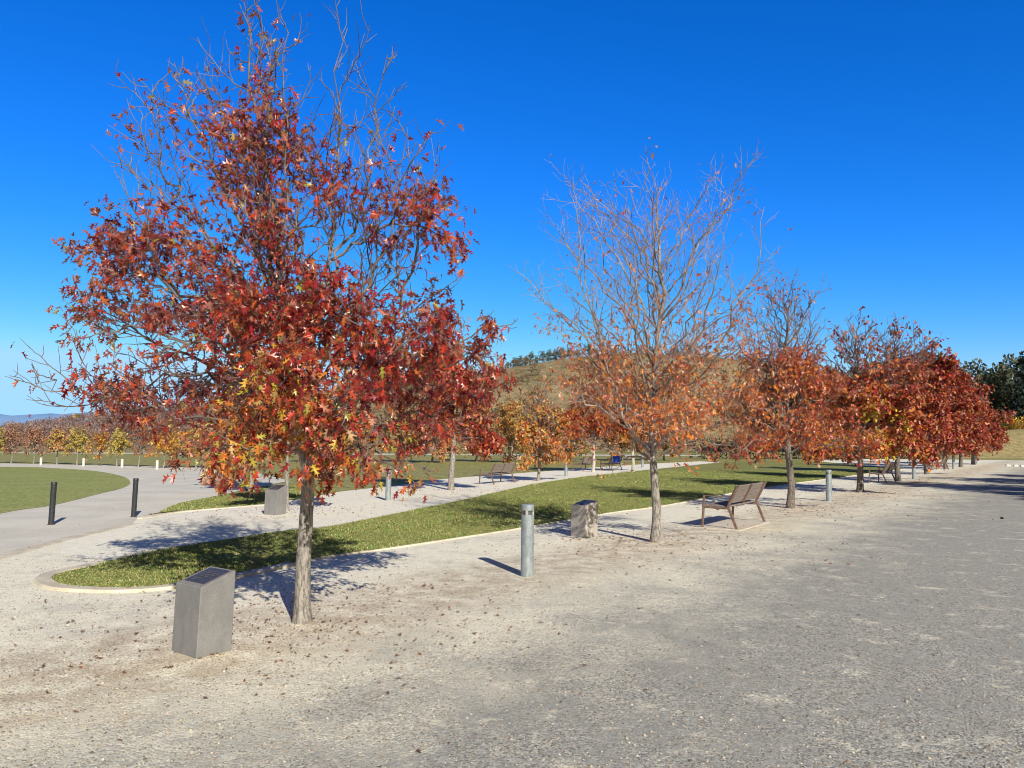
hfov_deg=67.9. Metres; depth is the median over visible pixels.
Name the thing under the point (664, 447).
oak tree
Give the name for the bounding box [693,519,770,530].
concrete pad
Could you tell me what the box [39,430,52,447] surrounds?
russet tree
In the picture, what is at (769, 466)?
lawn
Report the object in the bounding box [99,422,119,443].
russet tree
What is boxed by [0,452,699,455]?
road
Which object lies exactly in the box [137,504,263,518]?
kerb
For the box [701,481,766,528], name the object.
bench
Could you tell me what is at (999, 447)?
oak tree
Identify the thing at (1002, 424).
shrub
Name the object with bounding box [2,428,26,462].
oak tree
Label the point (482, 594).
fallen leaves
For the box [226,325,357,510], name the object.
oak tree
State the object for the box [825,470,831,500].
bollard
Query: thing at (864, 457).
hedge
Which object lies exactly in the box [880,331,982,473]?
oak tree
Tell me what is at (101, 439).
oak tree
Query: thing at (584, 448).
oak tree
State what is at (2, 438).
oak tree
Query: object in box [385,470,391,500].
bollard
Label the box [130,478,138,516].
black bollard
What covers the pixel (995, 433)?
oak tree
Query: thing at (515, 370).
scrub
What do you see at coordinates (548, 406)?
oak tree
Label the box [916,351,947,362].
evergreen tree
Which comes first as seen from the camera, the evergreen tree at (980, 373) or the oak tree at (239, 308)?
the oak tree at (239, 308)
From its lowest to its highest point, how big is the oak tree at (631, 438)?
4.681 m
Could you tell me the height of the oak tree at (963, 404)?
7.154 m
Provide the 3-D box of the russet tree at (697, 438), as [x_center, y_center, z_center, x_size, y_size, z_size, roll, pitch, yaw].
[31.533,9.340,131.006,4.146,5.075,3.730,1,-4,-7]
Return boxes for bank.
[938,429,1023,457]
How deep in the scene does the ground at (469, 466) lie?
64.66 m
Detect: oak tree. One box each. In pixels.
[0,426,8,454]
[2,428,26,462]
[5,0,521,623]
[23,424,46,463]
[44,425,73,463]
[59,425,90,464]
[85,431,112,465]
[101,432,135,465]
[128,420,157,466]
[144,431,179,467]
[167,426,184,458]
[181,424,209,467]
[192,361,298,491]
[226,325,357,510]
[329,406,375,462]
[368,402,425,461]
[393,312,509,489]
[403,409,457,462]
[456,407,492,460]
[490,400,534,462]
[500,375,574,480]
[506,137,806,542]
[527,398,568,460]
[546,403,591,461]
[559,383,629,471]
[597,404,643,460]
[605,396,663,471]
[641,403,685,459]
[700,267,887,507]
[791,306,947,491]
[840,310,955,480]
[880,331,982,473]
[930,360,991,468]
[931,392,1017,464]
[958,374,1007,466]
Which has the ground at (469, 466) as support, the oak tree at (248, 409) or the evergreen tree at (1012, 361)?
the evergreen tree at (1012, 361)
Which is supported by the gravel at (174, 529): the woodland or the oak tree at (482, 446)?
the oak tree at (482, 446)
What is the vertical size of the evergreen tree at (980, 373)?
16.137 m
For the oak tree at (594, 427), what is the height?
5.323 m
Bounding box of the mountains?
[0,413,92,426]
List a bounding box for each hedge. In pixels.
[688,437,806,458]
[793,437,948,458]
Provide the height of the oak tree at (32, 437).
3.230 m
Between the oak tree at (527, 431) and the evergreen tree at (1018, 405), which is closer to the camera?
the oak tree at (527, 431)
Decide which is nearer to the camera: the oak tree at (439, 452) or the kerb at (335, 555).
the kerb at (335, 555)
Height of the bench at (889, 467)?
0.864 m
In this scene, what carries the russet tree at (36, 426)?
on the road
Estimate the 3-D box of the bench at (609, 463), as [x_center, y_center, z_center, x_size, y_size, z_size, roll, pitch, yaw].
[6.040,4.826,46.082,0.767,0.864,1.810,-3,-5,30]
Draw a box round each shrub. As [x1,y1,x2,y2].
[999,421,1020,429]
[1004,416,1023,429]
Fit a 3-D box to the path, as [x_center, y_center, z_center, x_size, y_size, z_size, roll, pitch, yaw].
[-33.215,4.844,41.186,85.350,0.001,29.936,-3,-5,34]
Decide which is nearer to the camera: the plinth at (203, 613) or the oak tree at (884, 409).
the plinth at (203, 613)
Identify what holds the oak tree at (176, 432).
on the path
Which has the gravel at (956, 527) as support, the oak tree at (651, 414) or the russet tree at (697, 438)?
the oak tree at (651, 414)
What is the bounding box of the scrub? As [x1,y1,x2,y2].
[341,348,822,434]
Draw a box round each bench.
[479,463,515,484]
[572,457,595,470]
[600,457,622,470]
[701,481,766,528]
[868,462,896,483]
[931,456,949,470]
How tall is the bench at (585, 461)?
0.864 m
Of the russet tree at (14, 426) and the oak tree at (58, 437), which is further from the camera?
the russet tree at (14, 426)
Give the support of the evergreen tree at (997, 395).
on the ground at (469, 466)
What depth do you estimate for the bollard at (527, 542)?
9.43 m
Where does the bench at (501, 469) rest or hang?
on the gravel at (174, 529)
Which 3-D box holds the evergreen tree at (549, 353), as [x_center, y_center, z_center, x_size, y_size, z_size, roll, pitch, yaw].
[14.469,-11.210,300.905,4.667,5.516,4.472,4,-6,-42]
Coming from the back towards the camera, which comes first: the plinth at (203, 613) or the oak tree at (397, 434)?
the oak tree at (397, 434)
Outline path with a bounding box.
[0,463,284,553]
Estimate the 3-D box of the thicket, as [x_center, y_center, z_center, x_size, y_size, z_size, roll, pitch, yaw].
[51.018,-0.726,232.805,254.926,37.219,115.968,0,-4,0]
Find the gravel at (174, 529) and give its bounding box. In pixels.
[60,461,718,559]
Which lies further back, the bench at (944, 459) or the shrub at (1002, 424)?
the shrub at (1002, 424)
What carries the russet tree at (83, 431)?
on the ground at (469, 466)
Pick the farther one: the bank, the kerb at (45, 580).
the bank
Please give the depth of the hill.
221.45 m
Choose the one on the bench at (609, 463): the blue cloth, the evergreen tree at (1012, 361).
the blue cloth
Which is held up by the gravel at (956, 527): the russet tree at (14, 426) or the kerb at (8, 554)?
the kerb at (8, 554)
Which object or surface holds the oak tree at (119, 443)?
on the path
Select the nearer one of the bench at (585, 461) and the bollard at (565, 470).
the bollard at (565, 470)
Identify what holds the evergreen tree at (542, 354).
on the hill
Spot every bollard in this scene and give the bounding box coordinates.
[46,482,56,524]
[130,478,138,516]
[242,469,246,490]
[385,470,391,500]
[521,504,533,576]
[564,463,567,475]
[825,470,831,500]
[912,463,915,478]
[952,455,954,468]
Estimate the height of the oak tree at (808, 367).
6.355 m
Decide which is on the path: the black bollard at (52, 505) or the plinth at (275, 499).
the black bollard at (52, 505)
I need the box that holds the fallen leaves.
[0,472,1018,767]
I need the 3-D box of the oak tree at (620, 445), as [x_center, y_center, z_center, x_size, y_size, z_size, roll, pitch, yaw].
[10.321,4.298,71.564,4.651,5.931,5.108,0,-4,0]
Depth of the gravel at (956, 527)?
6.12 m
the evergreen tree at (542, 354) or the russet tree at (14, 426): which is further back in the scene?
the evergreen tree at (542, 354)
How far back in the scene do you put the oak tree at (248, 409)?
25.55 m
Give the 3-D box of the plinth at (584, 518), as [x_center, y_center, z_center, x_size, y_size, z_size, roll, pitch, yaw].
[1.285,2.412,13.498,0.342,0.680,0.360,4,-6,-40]
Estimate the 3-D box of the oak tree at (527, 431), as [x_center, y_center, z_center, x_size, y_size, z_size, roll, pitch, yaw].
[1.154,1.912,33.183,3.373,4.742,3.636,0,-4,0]
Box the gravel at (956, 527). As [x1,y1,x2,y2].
[0,459,1023,767]
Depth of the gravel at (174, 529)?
17.31 m
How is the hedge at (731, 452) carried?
on the ground at (469, 466)
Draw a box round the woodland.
[0,404,220,446]
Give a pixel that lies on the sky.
(891, 132)
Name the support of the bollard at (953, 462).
on the gravel at (956, 527)
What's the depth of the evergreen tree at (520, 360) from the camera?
301.38 m
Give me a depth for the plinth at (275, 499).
17.51 m
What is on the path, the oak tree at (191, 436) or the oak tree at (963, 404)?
the oak tree at (191, 436)
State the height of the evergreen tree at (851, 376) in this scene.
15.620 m
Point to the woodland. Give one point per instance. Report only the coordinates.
(65, 422)
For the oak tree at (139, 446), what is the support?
on the path
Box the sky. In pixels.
[0,0,1023,415]
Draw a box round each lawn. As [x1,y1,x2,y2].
[0,467,129,512]
[52,460,902,586]
[168,486,335,511]
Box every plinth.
[172,566,235,658]
[264,484,286,514]
[571,500,597,537]
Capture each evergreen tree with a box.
[515,355,523,365]
[526,351,537,361]
[538,350,547,359]
[544,349,555,360]
[550,349,558,360]
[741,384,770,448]
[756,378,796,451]
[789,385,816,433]
[839,366,874,410]
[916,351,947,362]
[957,358,1009,408]
[978,364,1020,424]
[991,353,1021,410]
[1001,351,1023,428]
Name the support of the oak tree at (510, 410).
on the ground at (469, 466)
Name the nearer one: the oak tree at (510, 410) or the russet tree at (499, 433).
the oak tree at (510, 410)
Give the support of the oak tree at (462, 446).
on the ground at (469, 466)
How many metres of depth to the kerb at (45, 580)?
8.65 m
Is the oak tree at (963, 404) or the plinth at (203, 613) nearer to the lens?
the plinth at (203, 613)
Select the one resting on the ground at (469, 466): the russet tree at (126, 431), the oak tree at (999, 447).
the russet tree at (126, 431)
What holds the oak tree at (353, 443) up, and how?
on the ground at (469, 466)
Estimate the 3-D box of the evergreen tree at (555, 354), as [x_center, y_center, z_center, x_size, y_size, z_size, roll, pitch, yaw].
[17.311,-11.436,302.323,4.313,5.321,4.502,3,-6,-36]
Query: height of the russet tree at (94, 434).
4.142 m
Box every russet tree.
[4,420,26,452]
[22,424,47,452]
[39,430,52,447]
[61,425,75,446]
[71,424,90,451]
[86,429,98,450]
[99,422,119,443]
[113,424,134,452]
[135,431,151,451]
[489,427,508,443]
[684,427,706,452]
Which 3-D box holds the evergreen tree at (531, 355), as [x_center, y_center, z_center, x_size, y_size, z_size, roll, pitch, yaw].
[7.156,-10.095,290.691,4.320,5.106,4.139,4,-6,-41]
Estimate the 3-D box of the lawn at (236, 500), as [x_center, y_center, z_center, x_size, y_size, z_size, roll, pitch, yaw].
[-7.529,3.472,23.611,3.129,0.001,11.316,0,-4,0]
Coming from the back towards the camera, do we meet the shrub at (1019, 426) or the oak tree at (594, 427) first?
the shrub at (1019, 426)
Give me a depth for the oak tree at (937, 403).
32.49 m
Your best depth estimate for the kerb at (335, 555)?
13.56 m
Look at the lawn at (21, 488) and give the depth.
29.34 m
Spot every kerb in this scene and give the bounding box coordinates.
[0,523,139,559]
[33,562,295,592]
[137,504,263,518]
[295,469,901,562]
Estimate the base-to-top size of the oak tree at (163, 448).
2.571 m
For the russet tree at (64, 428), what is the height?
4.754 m
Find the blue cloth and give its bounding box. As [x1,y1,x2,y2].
[613,456,619,462]
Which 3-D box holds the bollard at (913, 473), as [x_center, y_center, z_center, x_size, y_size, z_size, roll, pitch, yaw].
[18.486,3.951,34.970,0.160,0.935,0.161,1,-4,0]
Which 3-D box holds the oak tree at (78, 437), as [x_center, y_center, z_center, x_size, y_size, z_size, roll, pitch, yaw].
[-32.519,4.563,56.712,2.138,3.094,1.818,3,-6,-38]
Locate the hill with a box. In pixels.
[1,353,850,451]
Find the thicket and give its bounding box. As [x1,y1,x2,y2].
[329,344,843,425]
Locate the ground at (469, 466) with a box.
[0,451,1023,542]

